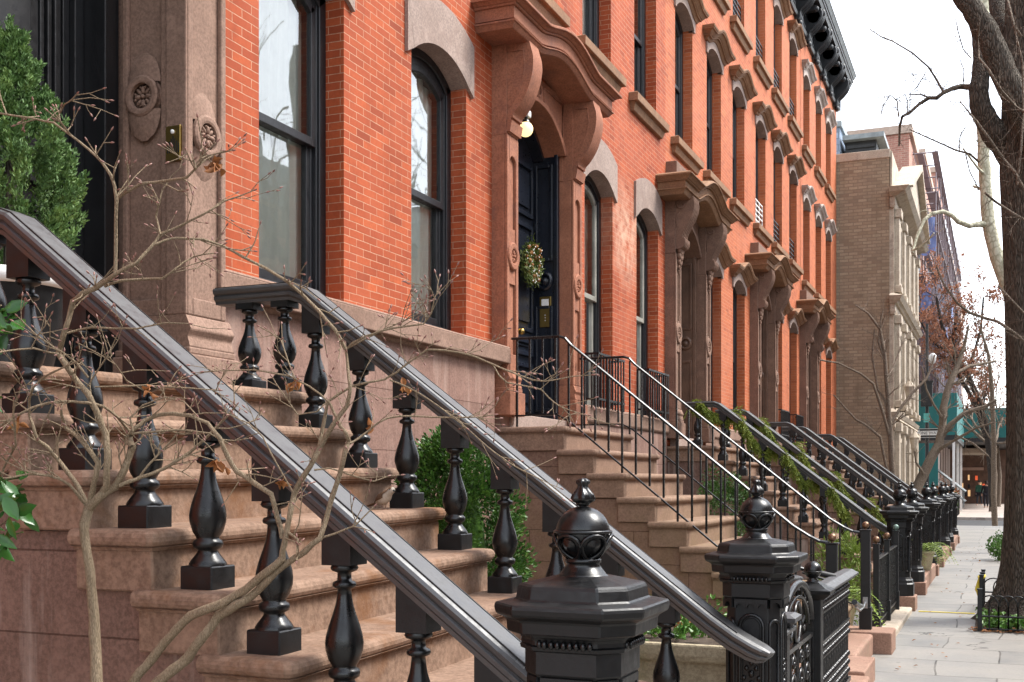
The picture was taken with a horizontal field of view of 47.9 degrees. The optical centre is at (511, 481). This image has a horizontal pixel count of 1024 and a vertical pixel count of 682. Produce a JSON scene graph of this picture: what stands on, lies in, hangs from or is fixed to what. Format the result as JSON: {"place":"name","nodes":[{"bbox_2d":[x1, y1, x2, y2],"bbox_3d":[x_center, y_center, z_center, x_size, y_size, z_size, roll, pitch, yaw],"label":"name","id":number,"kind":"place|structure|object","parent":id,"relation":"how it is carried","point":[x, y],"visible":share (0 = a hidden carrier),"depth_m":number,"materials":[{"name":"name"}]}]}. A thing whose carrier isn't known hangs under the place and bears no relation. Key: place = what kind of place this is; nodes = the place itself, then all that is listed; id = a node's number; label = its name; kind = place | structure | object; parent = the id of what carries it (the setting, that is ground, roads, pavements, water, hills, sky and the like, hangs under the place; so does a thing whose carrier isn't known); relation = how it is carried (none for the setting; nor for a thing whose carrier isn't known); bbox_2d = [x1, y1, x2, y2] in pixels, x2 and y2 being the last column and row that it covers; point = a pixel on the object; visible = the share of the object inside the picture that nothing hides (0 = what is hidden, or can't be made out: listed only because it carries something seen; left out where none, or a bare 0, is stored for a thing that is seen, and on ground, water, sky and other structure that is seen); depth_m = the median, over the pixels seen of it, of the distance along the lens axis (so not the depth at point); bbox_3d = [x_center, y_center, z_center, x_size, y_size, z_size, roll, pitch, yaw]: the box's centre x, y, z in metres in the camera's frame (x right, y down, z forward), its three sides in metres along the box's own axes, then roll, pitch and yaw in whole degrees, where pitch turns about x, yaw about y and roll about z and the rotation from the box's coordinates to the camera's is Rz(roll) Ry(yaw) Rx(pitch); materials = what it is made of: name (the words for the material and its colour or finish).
{"place":"outdoors","nodes":[
{"label":"outdoors","id":0,"kind":"place"},
{"bbox_2d":[0,0,510,572],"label":"brick house","id":1,"kind":"structure","parent":0,"point":[364,126],"depth_m":8.21,"materials":[{"name":"brick"}]},
{"bbox_2d":[0,0,118,372],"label":"door","id":2,"kind":"structure","parent":1,"relation":"in","point":[78,40],"depth_m":6.43,"materials":[{"name":"black paint"}]},
{"bbox_2d":[259,0,354,295],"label":"window","id":3,"kind":"structure","parent":1,"relation":"in","point":[292,33],"depth_m":8.24,"materials":[{"name":"glass"}]},
{"bbox_2d":[405,0,473,330],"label":"window","id":4,"kind":"structure","parent":1,"relation":"in","point":[442,51],"depth_m":10.14,"materials":[{"name":"glass"}]},
{"bbox_2d":[745,0,814,454],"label":"brick house","id":5,"kind":"structure","parent":0,"point":[773,256],"depth_m":24.03,"materials":[{"name":"brick"}]},
{"bbox_2d":[753,0,773,89],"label":"window","id":6,"kind":"structure","parent":5,"relation":"in","point":[759,66],"depth_m":22.98,"materials":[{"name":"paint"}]},
{"bbox_2d":[752,101,777,247],"bbox_3d":[4.864,-6.123,22.967,0.572,2.685,1.643,0,0,23],"label":"window","id":7,"kind":"structure","parent":5,"relation":"in","point":[765,122],"depth_m":23.09,"materials":[{"name":"paint"}]},
{"bbox_2d":[771,0,792,116],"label":"window","id":8,"kind":"structure","parent":5,"relation":"in","point":[782,8],"depth_m":24.90,"materials":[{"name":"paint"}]},
{"bbox_2d":[771,129,793,259],"bbox_3d":[5.615,-6.123,24.745,0.572,2.685,1.643,0,0,23],"label":"window","id":9,"kind":"structure","parent":5,"relation":"in","point":[782,148],"depth_m":24.86,"materials":[{"name":"paint"}]},
{"bbox_2d":[787,154,806,278],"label":"window","id":10,"kind":"structure","parent":5,"relation":"in","point":[797,170],"depth_m":26.69,"materials":[{"name":"paint"}]},
{"bbox_2d":[787,19,806,141],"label":"window","id":11,"kind":"structure","parent":5,"relation":"in","point":[797,41],"depth_m":26.63,"materials":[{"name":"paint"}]},
{"bbox_2d":[788,308,806,442],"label":"window","id":12,"kind":"structure","parent":5,"relation":"in","point":[796,318],"depth_m":26.73,"materials":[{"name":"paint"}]},
{"bbox_2d":[796,0,856,459],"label":"brick house","id":13,"kind":"structure","parent":0,"point":[828,76],"depth_m":29.62,"materials":[{"name":"brick"}]},
{"bbox_2d":[801,184,817,295],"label":"window","id":14,"kind":"structure","parent":13,"relation":"in","point":[809,197],"depth_m":28.53,"materials":[{"name":"paint"}]},
{"bbox_2d":[802,59,816,167],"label":"window","id":15,"kind":"structure","parent":13,"relation":"in","point":[809,76],"depth_m":28.43,"materials":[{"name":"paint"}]},
{"bbox_2d":[814,85,827,186],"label":"window","id":16,"kind":"structure","parent":13,"relation":"in","point":[821,101],"depth_m":30.26,"materials":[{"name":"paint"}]},
{"bbox_2d":[824,108,837,202],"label":"window","id":17,"kind":"structure","parent":13,"relation":"in","point":[830,119],"depth_m":32.02,"materials":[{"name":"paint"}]},
{"bbox_2d":[830,0,1005,407],"label":"sky","id":18,"kind":"structure","parent":0,"point":[912,23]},
{"bbox_2d":[853,525,1023,681],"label":"pavement","id":19,"kind":"structure","parent":0,"point":[975,656],"depth_m":12.32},
{"bbox_2d":[0,300,39,561],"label":"evergreen shrub","id":20,"kind":"object","parent":19,"relation":"on","point":[14,504],"visible":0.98,"depth_m":2.85,"materials":[{"name":"green plant"}]},
{"bbox_2d":[0,87,363,681],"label":"bare shrub","id":21,"kind":"object","parent":19,"relation":"on","point":[91,502],"visible":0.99,"depth_m":2.87,"materials":[{"name":"brown plant"}]},
{"bbox_2d":[0,361,648,681],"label":"stoop","id":22,"kind":"object","parent":19,"relation":"on","point":[146,603],"visible":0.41,"depth_m":3.90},
{"bbox_2d":[0,14,91,366],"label":"potted conifer","id":23,"kind":"object","parent":22,"relation":"on","point":[21,70],"visible":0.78,"depth_m":4.87,"materials":[{"name":"green plant"}]},
{"bbox_2d":[0,207,526,681],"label":"stair rail","id":24,"kind":"object","parent":22,"relation":"on","point":[430,599],"visible":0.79,"depth_m":3.64,"materials":[{"name":"metal"}]},
{"bbox_2d":[213,282,774,681],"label":"stair rail","id":25,"kind":"object","parent":22,"relation":"on","point":[620,555],"visible":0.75,"depth_m":5.37,"materials":[{"name":"metal"}]},
{"bbox_2d":[127,262,619,681],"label":"bare shrub","id":26,"kind":"object","parent":19,"relation":"on","point":[229,604],"visible":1,"depth_m":2.87,"materials":[{"name":"brown plant"}]},
{"bbox_2d":[391,424,540,582],"bbox_3d":[-0.383,0.628,7.441,1.079,2.064,1.108,0,0,23],"label":"boxwood bush","id":27,"kind":"object","parent":19,"relation":"on","point":[433,469],"visible":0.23,"depth_m":7.24,"materials":[{"name":"green plant"}]},
{"bbox_2d":[494,478,669,681],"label":"newel post","id":28,"kind":"object","parent":19,"relation":"on","point":[582,616],"visible":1,"depth_m":2.95,"materials":[{"name":"black metal"}]},
{"bbox_2d":[497,426,853,648],"bbox_3d":[1.645,0.675,11.137,2.964,2.370,2.149,0,0,23],"label":"stoop","id":29,"kind":"object","parent":19,"relation":"on","point":[630,507],"visible":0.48,"depth_m":10.51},
{"bbox_2d":[511,335,829,574],"bbox_3d":[1.334,-0.062,10.238,2.892,2.579,0.050,0,0,23],"label":"stair rail","id":30,"kind":"object","parent":29,"relation":"on","point":[678,432],"visible":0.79,"depth_m":10.32,"materials":[{"name":"black metal"}]},
{"bbox_2d":[579,356,859,603],"bbox_3d":[2.096,-0.062,11.978,2.942,2.579,0.050,0,0,23],"label":"stair rail","id":31,"kind":"object","parent":29,"relation":"on","point":[729,439],"visible":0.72,"depth_m":12.03,"materials":[{"name":"black metal"}]},
{"bbox_2d":[638,614,725,681],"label":"stone planter","id":32,"kind":"object","parent":19,"relation":"on","point":[699,655],"visible":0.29,"depth_m":6.01,"materials":[{"name":"stone"}]},
{"bbox_2d":[696,464,748,535],"bbox_3d":[2.486,0.713,13.738,0.968,1.893,1.335,0,0,23],"label":"green bush","id":33,"kind":"object","parent":19,"relation":"on","point":[742,493],"visible":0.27,"depth_m":13.65,"materials":[{"name":"green plant"}]},
{"bbox_2d":[704,480,807,681],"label":"newel post","id":34,"kind":"object","parent":19,"relation":"on","point":[756,566],"visible":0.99,"depth_m":4.97,"materials":[{"name":"black metal"}]},
{"bbox_2d":[667,446,911,603],"bbox_3d":[4.066,0.675,16.737,3.169,2.370,2.169,0,0,23],"label":"stoop","id":35,"kind":"object","parent":19,"relation":"on","point":[794,510],"visible":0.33,"depth_m":16.14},
{"bbox_2d":[685,401,887,569],"bbox_3d":[3.768,0.030,15.831,2.825,2.332,0.156,0,0,23],"label":"stair rail","id":36,"kind":"object","parent":35,"relation":"on","point":[764,441],"visible":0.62,"depth_m":15.82,"materials":[{"name":"metal"}]},
{"bbox_2d":[683,398,854,525],"bbox_3d":[3.537,-0.278,15.989,2.377,1.824,0.545,0,0,23],"label":"garland","id":37,"kind":"object","parent":36,"relation":"attached to","point":[842,512],"visible":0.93,"depth_m":15.87,"materials":[{"name":"green plant"}]},
{"bbox_2d":[715,409,884,554],"bbox_3d":[4.507,0.030,17.581,2.825,2.332,0.156,0,0,23],"label":"stair rail","id":38,"kind":"object","parent":35,"relation":"on","point":[824,472],"visible":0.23,"depth_m":17.50,"materials":[{"name":"black paint"}]},
{"bbox_2d":[731,410,886,537],"bbox_3d":[4.678,-0.080,17.561,2.745,2.086,0.558,0,0,23],"label":"garland","id":39,"kind":"object","parent":38,"relation":"attached to","point":[839,486],"visible":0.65,"depth_m":17.47,"materials":[{"name":"green plant"}]},
{"bbox_2d":[753,455,885,560],"bbox_3d":[6.408,0.675,22.282,3.169,2.370,2.169,0,0,23],"label":"stoop","id":40,"kind":"object","parent":19,"relation":"on","point":[776,468],"visible":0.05,"depth_m":21.41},
{"bbox_2d":[768,422,894,534],"bbox_3d":[6.110,0.030,21.377,2.825,2.332,0.156,0,0,23],"label":"stair rail","id":41,"kind":"object","parent":40,"relation":"on","point":[825,453],"visible":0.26,"depth_m":21.37,"materials":[{"name":"black metal"}]},
{"bbox_2d":[782,426,906,509],"bbox_3d":[6.849,0.030,23.127,2.825,2.332,0.156,0,0,23],"label":"stair rail","id":42,"kind":"object","parent":40,"relation":"on","point":[849,461],"visible":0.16,"depth_m":23.11,"materials":[{"name":"black metal"}]},
{"bbox_2d":[792,633,872,656],"bbox_3d":[2.907,1.613,10.572,0.630,0.295,1.500,0,0,23],"label":"kerb step","id":43,"kind":"object","parent":19,"relation":"on","point":[859,644],"visible":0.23,"depth_m":10.61,"materials":[{"name":"stone"}]},
{"bbox_2d":[792,656,874,681],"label":"kerb block","id":44,"kind":"structure","parent":19,"relation":"on","point":[861,666],"depth_m":9.34,"materials":[{"name":"stone"}]},
{"bbox_2d":[825,533,839,572],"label":"iron post","id":45,"kind":"object","parent":44,"relation":"on","point":[832,556],"visible":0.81,"depth_m":9.63,"materials":[{"name":"brown metal"}]},
{"bbox_2d":[812,523,872,623],"bbox_3d":[3.636,1.043,12.842,0.790,1.233,1.051,0,0,23],"label":"leafy shrub","id":46,"kind":"object","parent":19,"relation":"on","point":[853,549],"visible":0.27,"depth_m":12.71,"materials":[{"name":"green plant"}]},
{"bbox_2d":[812,460,892,517],"bbox_3d":[8.730,0.675,27.782,3.169,2.370,2.169,0,0,23],"label":"stoop","id":47,"kind":"object","parent":19,"relation":"on","point":[829,464],"visible":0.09,"depth_m":27.12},
{"bbox_2d":[812,434,920,505],"bbox_3d":[8.433,0.030,26.877,2.825,2.332,0.156,0,0,23],"label":"stair rail","id":48,"kind":"object","parent":47,"relation":"on","point":[861,458],"visible":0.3,"depth_m":26.96,"materials":[{"name":"black metal"}]},
{"bbox_2d":[823,437,922,503],"bbox_3d":[9.172,0.030,28.627,2.825,2.332,0.156,0,0,23],"label":"stair rail","id":49,"kind":"object","parent":47,"relation":"on","point":[874,462],"visible":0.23,"depth_m":28.68,"materials":[{"name":"black metal"}]},
{"bbox_2d":[849,675,869,681],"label":"fence kerb","id":50,"kind":"structure","parent":19,"relation":"on","point":[855,678],"depth_m":8.81,"materials":[{"name":"stone"}]},
{"bbox_2d":[785,612,801,681],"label":"cast iron fence","id":51,"kind":"object","parent":50,"relation":"on","point":[793,618],"depth_m":5.74,"materials":[{"name":"metal"}]},
{"bbox_2d":[794,561,835,681],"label":"iron post","id":52,"kind":"object","parent":50,"relation":"on","point":[819,590],"visible":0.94,"depth_m":6.79,"materials":[{"name":"metal"}]},
{"bbox_2d":[785,579,813,681],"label":"gate","id":53,"kind":"structure","parent":52,"relation":"attached to","point":[804,672],"depth_m":6.42,"materials":[{"name":"black metal"}]},
{"bbox_2d":[820,569,858,681],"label":"cast iron fence","id":54,"kind":"object","parent":50,"relation":"on","point":[836,651],"visible":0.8,"depth_m":7.74,"materials":[{"name":"metal"}]},
{"bbox_2d":[848,626,895,654],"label":"kerb block","id":55,"kind":"structure","parent":19,"relation":"on","point":[884,640],"depth_m":11.13,"materials":[{"name":"stone"}]},
{"bbox_2d":[851,521,871,629],"bbox_3d":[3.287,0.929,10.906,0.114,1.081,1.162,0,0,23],"label":"iron post","id":56,"kind":"object","parent":55,"relation":"on","point":[863,607],"visible":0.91,"depth_m":11.35,"materials":[{"name":"brown metal"}]},
{"bbox_2d":[820,290,947,490],"bbox_3d":[9.471,-1.616,30.810,5.448,7.290,1.901,0,0,-24],"label":"street tree","id":57,"kind":"object","parent":19,"relation":"on","point":[888,422],"visible":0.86,"depth_m":30.95,"materials":[{"name":"brown plant"}]},
{"bbox_2d":[858,607,911,635],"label":"fence kerb","id":58,"kind":"structure","parent":19,"relation":"on","point":[899,617],"depth_m":13.48,"materials":[{"name":"grey stone"}]},
{"bbox_2d":[872,536,880,626],"bbox_3d":[3.825,1.085,12.116,0.084,1.031,0.084,0,0,23],"label":"iron post","id":59,"kind":"object","parent":58,"relation":"on","point":[876,539],"visible":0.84,"depth_m":12.09,"materials":[{"name":"brown metal"}]},
{"bbox_2d":[879,552,887,626],"bbox_3d":[4.068,1.190,12.692,0.040,0.780,1.170,0,0,23],"label":"iron fence","id":60,"kind":"object","parent":58,"relation":"on","point":[883,578],"visible":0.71,"depth_m":12.80,"materials":[{"name":"metal"}]},
{"bbox_2d":[883,532,890,620],"bbox_3d":[4.311,1.089,13.268,0.084,1.021,0.084,0,0,23],"label":"iron post","id":61,"kind":"object","parent":58,"relation":"on","point":[886,542],"visible":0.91,"depth_m":13.23,"materials":[{"name":"brown metal"}]},
{"bbox_2d":[890,545,896,614],"bbox_3d":[4.554,1.180,13.844,0.040,0.800,1.170,0,0,23],"label":"iron fence","id":62,"kind":"object","parent":58,"relation":"on","point":[893,576],"visible":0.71,"depth_m":13.99,"materials":[{"name":"metal"}]},
{"bbox_2d":[892,524,899,609],"bbox_3d":[4.798,1.065,14.419,0.084,1.071,0.084,0,0,23],"label":"iron post","id":63,"kind":"object","parent":58,"relation":"on","point":[895,535],"visible":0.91,"depth_m":14.39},
{"bbox_2d":[879,482,919,610],"bbox_3d":[5.061,0.879,15.068,0.477,1.761,0.477,0,0,23],"label":"newel post","id":64,"kind":"object","parent":19,"relation":"on","point":[900,514],"visible":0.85,"depth_m":14.92,"materials":[{"name":"black metal"}]},
{"bbox_2d":[904,482,928,594],"bbox_3d":[5.948,0.879,17.169,0.477,1.761,0.477,0,0,23],"label":"newel post","id":65,"kind":"object","parent":19,"relation":"on","point":[918,575],"visible":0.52,"depth_m":17.02,"materials":[{"name":"black metal"}]},
{"bbox_2d":[917,323,937,486],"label":"sign pole","id":66,"kind":"object","parent":19,"relation":"on","point":[926,403],"visible":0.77,"depth_m":43.62,"materials":[{"name":"metal"}]},
{"bbox_2d":[916,482,940,575],"bbox_3d":[7.414,0.879,20.642,0.477,1.761,0.477,0,0,23],"label":"newel post","id":67,"kind":"object","parent":19,"relation":"on","point":[928,528],"visible":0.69,"depth_m":20.50,"materials":[{"name":"black metal"}]},
{"bbox_2d":[925,563,935,588],"bbox_3d":[6.661,1.595,18.897,0.370,0.330,3.200,0,0,23],"label":"coping","id":68,"kind":"object","parent":19,"relation":"on","point":[930,575],"visible":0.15,"depth_m":18.76,"materials":[{"name":"stone"}]},
{"bbox_2d":[922,542,958,569],"bbox_3d":[6.642,1.178,18.741,1.135,0.503,1.032,0,0,23],"label":"fern planter","id":69,"kind":"object","parent":68,"relation":"on","point":[927,557],"visible":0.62,"depth_m":18.63,"materials":[{"name":"stone"}]},
{"bbox_2d":[930,482,945,566],"bbox_3d":[8.278,0.879,22.687,0.477,1.761,0.477,0,0,23],"label":"newel post","id":70,"kind":"object","parent":19,"relation":"on","point":[934,490],"visible":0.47,"depth_m":22.54,"materials":[{"name":"black metal"}]},
{"bbox_2d":[937,482,952,555],"bbox_3d":[9.748,0.879,26.169,0.477,1.761,0.477,0,0,23],"label":"newel post","id":71,"kind":"object","parent":19,"relation":"on","point":[945,538],"visible":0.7,"depth_m":26.02,"materials":[{"name":"black metal"}]},
{"bbox_2d":[906,296,1005,494],"bbox_3d":[14.247,-2.224,36.905,3.806,8.082,4.573,0,0,23],"label":"street tree","id":72,"kind":"object","parent":19,"relation":"on","point":[944,429],"visible":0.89,"depth_m":36.25,"materials":[{"name":"brown plant"}]},
{"bbox_2d":[911,0,1003,295],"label":"sycamore tree","id":73,"kind":"object","parent":19,"relation":"on","point":[994,249],"visible":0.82,"depth_m":26.87,"materials":[{"name":"beige plant"}]},
{"bbox_2d":[963,291,1005,525],"bbox_3d":[16.878,-2.654,39.879,3.164,8.360,2.476,0,0,23],"label":"street tree","id":74,"kind":"object","parent":19,"relation":"on","point":[994,513],"visible":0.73,"depth_m":39.94,"materials":[{"name":"brown plant"}]},
{"bbox_2d":[985,529,1002,560],"bbox_3d":[10.296,1.358,24.427,0.542,0.724,1.107,0,0,23],"label":"green bush","id":75,"kind":"object","parent":19,"relation":"on","point":[996,550],"visible":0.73,"depth_m":24.27,"materials":[{"name":"green plant"}]},
{"bbox_2d":[974,603,1023,632],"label":"tree pit soil","id":76,"kind":"object","parent":19,"relation":"on","point":[996,627],"visible":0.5,"depth_m":12.85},
{"bbox_2d":[863,0,1023,624],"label":"street tree","id":77,"kind":"object","parent":76,"relation":"on","point":[997,32],"visible":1,"depth_m":13.56,"materials":[{"name":"brown plant"}]},
{"bbox_2d":[975,569,1023,631],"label":"hoop fence","id":78,"kind":"object","parent":76,"relation":"on","point":[980,588],"visible":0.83,"depth_m":12.81,"materials":[{"name":"black metal"}]},
{"bbox_2d":[975,607,1023,631],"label":"ivy","id":79,"kind":"object","parent":76,"relation":"on","point":[1003,624],"visible":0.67,"depth_m":12.88,"materials":[{"name":"green plant"}]},
{"bbox_2d":[957,503,1003,519],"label":"pavement","id":80,"kind":"structure","parent":0,"point":[974,512],"depth_m":62.78,"materials":[{"name":"concrete"}]},
{"bbox_2d":[915,393,963,510],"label":"pavement shed","id":81,"kind":"structure","parent":80,"relation":"on","point":[950,435],"depth_m":56.67,"materials":[{"name":"paint"}]},
{"bbox_2d":[919,443,937,494],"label":"teal panel","id":82,"kind":"object","parent":81,"relation":"attached to","point":[933,475],"visible":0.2,"depth_m":56.39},
{"bbox_2d":[937,314,1005,511],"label":"street tree","id":83,"kind":"object","parent":80,"relation":"on","point":[981,437],"visible":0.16,"depth_m":65.64,"materials":[{"name":"brown plant"}]},
{"bbox_2d":[938,408,1005,485],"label":"pavement shed","id":84,"kind":"structure","parent":80,"relation":"on","point":[979,442],"depth_m":70.76,"materials":[{"name":"paint"}]},
{"bbox_2d":[913,149,962,400],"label":"scaffolding","id":85,"kind":"object","parent":84,"relation":"on","point":[941,241],"visible":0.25,"depth_m":62.82,"materials":[{"name":"metal"}]},
{"bbox_2d":[945,448,1005,503],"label":"shopfront","id":86,"kind":"object","parent":80,"relation":"on","point":[974,471],"visible":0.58,"depth_m":88.76,"materials":[{"name":"brown paint"}]},
{"bbox_2d":[951,322,1005,506],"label":"street tree","id":87,"kind":"object","parent":80,"relation":"on","point":[999,481],"visible":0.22,"depth_m":77.27,"materials":[{"name":"brown plant"}]},
{"bbox_2d":[957,520,1003,525],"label":"cross street","id":88,"kind":"structure","parent":0,"point":[975,522],"depth_m":51.16,"materials":[{"name":"asphalt"}]},
{"bbox_2d":[919,246,1005,506],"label":"street tree","id":89,"kind":"object","parent":88,"relation":"on","point":[971,360],"visible":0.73,"depth_m":51.88,"materials":[{"name":"brown plant"}]},
{"label":"ground","id":90,"kind":"structure","parent":0,"visible":0},
{"bbox_2d":[471,0,669,518],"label":"brick house","id":91,"kind":"structure","parent":90,"relation":"on","point":[574,185],"depth_m":12.49,"materials":[{"name":"brick"}]},
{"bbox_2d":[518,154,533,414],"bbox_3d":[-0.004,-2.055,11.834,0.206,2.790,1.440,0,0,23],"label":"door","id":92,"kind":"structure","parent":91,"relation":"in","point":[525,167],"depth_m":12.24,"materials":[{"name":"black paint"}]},
{"bbox_2d":[519,233,545,290],"bbox_3d":[0.229,-2.313,12.162,0.152,0.610,0.590,0,0,23],"label":"wreath","id":93,"kind":"object","parent":92,"relation":"attached to","point":[532,272],"visible":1,"depth_m":12.09,"materials":[{"name":"green plant"}]},
{"bbox_2d":[529,0,569,27],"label":"window","id":94,"kind":"structure","parent":91,"relation":"in","point":[549,9],"depth_m":11.99,"materials":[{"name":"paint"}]},
{"bbox_2d":[577,0,626,92],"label":"window","id":95,"kind":"structure","parent":91,"relation":"in","point":[589,37],"depth_m":14.00,"materials":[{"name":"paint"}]},
{"bbox_2d":[584,139,624,411],"bbox_3d":[0.937,-2.455,13.716,0.535,3.210,1.260,0,0,23],"label":"window","id":96,"kind":"structure","parent":91,"relation":"in","point":[601,179],"depth_m":14.08,"materials":[{"name":"paint"}]},
{"bbox_2d":[629,0,669,138],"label":"window","id":97,"kind":"structure","parent":91,"relation":"in","point":[639,106],"depth_m":15.89,"materials":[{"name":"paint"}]},
{"bbox_2d":[634,178,668,420],"bbox_3d":[1.735,-2.455,15.604,0.535,3.210,1.260,0,0,23],"label":"window","id":98,"kind":"structure","parent":91,"relation":"in","point":[647,201],"depth_m":15.95,"materials":[{"name":"paint"}]},
{"bbox_2d":[655,0,757,450],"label":"brick house","id":99,"kind":"structure","parent":90,"relation":"on","point":[704,181],"depth_m":18.14,"materials":[{"name":"brick"}]},
{"bbox_2d":[671,0,709,174],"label":"window","id":100,"kind":"structure","parent":99,"relation":"in","point":[688,13],"depth_m":17.71,"materials":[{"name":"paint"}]},
{"bbox_2d":[702,23,735,200],"bbox_3d":[3.280,-6.123,19.218,0.572,2.685,1.643,0,0,23],"label":"window","id":101,"kind":"structure","parent":99,"relation":"in","point":[719,52],"depth_m":19.46,"materials":[{"name":"paint"}]},
{"bbox_2d":[711,242,736,410],"bbox_3d":[3.288,-2.442,19.236,0.572,3.085,1.643,0,0,23],"label":"window","id":102,"kind":"structure","parent":99,"relation":"in","point":[725,259],"depth_m":19.60,"materials":[{"name":"paint"}]},
{"bbox_2d":[730,0,753,54],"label":"window","id":103,"kind":"structure","parent":99,"relation":"in","point":[737,28],"depth_m":20.94,"materials":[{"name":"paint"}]},
{"bbox_2d":[729,64,757,226],"bbox_3d":[4.047,-6.123,21.032,0.572,2.685,1.643,0,0,23],"label":"window","id":104,"kind":"structure","parent":99,"relation":"in","point":[743,88],"depth_m":21.19,"materials":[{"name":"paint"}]},
{"bbox_2d":[730,262,757,429],"bbox_3d":[4.059,-2.442,21.060,0.572,3.085,1.643,0,0,23],"label":"window","id":105,"kind":"structure","parent":99,"relation":"in","point":[743,276],"depth_m":21.43,"materials":[{"name":"paint"}]},
{"bbox_2d":[836,149,929,500],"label":"beige building","id":106,"kind":"structure","parent":90,"relation":"on","point":[880,204],"depth_m":33.40,"materials":[{"name":"brick"}]},
{"bbox_2d":[842,131,889,152],"bbox_3d":[11.673,-10.225,37.731,1.250,1.350,3.600,0,0,23],"label":"roof penthouse","id":107,"kind":"object","parent":106,"relation":"on","point":[870,141],"visible":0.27,"depth_m":36.30,"materials":[{"name":"paint"}]},
{"bbox_2d":[846,124,920,371],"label":"apartment block","id":108,"kind":"structure","parent":90,"relation":"on","point":[903,156],"depth_m":55.80,"materials":[{"name":"brown paint"}]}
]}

